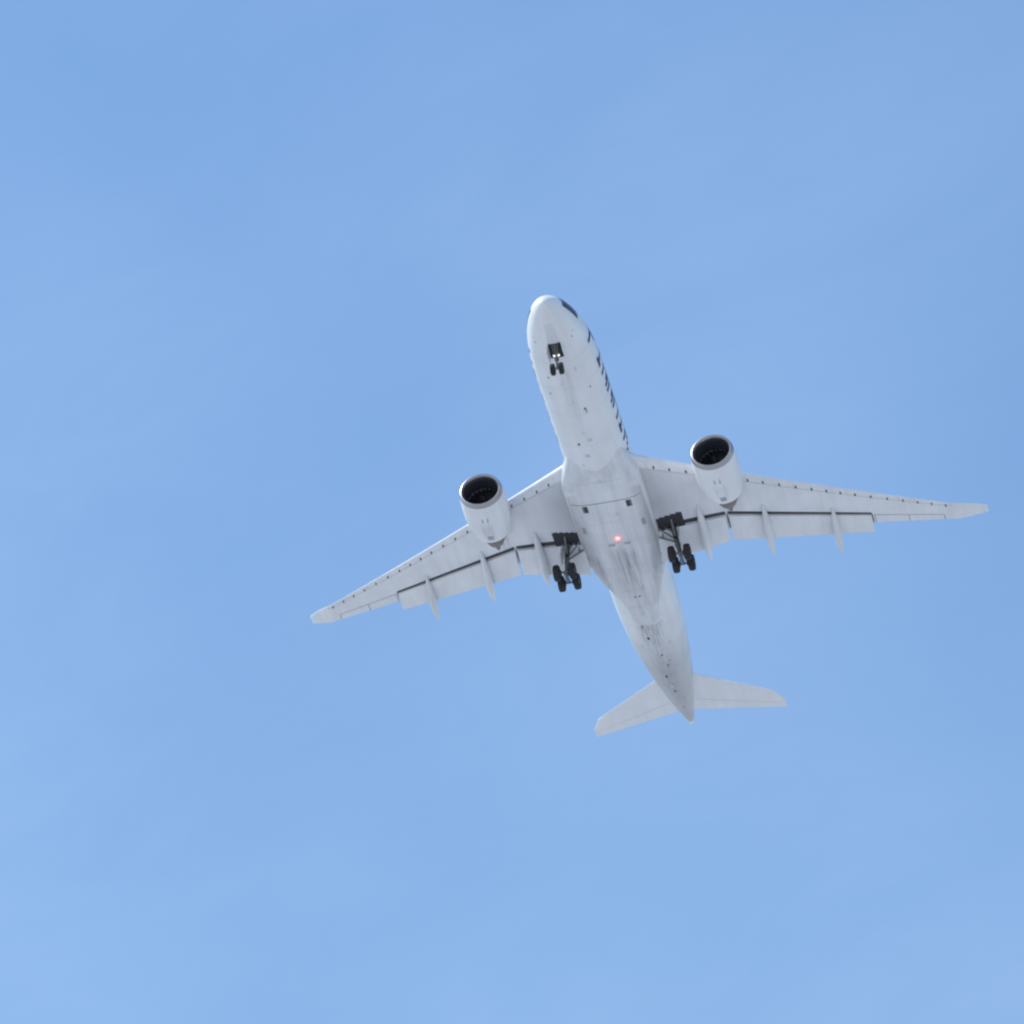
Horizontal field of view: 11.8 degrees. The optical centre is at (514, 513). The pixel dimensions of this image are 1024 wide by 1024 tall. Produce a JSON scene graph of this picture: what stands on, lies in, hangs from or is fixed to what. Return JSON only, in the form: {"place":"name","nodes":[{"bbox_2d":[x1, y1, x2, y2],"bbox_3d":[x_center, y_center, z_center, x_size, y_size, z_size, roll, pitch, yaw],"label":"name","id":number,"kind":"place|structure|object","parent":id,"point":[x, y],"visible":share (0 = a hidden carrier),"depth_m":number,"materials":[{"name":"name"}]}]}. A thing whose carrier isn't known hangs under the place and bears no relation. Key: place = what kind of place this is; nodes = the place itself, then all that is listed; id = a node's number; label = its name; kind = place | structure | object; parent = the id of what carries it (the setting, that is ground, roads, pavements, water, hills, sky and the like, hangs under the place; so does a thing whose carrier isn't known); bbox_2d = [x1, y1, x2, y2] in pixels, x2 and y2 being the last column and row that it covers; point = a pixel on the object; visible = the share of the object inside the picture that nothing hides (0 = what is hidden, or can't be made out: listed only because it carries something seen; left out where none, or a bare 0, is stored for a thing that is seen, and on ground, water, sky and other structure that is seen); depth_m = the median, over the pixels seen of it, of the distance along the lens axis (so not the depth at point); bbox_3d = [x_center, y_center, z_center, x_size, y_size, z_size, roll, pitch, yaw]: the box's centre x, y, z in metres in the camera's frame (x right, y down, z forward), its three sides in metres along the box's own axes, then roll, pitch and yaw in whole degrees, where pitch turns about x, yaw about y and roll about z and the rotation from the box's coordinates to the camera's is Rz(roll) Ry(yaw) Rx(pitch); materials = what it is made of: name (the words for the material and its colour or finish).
{"place":"outdoors","nodes":[
{"label":"outdoors","id":0,"kind":"place"},
{"bbox_2d":[0,0,1023,1023],"label":"sky","id":1,"kind":"structure","parent":0,"point":[272,272],"materials":[{"name":"blue"}]},
{"bbox_2d":[311,295,988,736],"bbox_3d":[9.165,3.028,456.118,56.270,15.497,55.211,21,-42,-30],"label":"airplane","id":2,"kind":"object","parent":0,"point":[615,513],"visible":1,"depth_m":447.33,"materials":[{"name":"white paint"}]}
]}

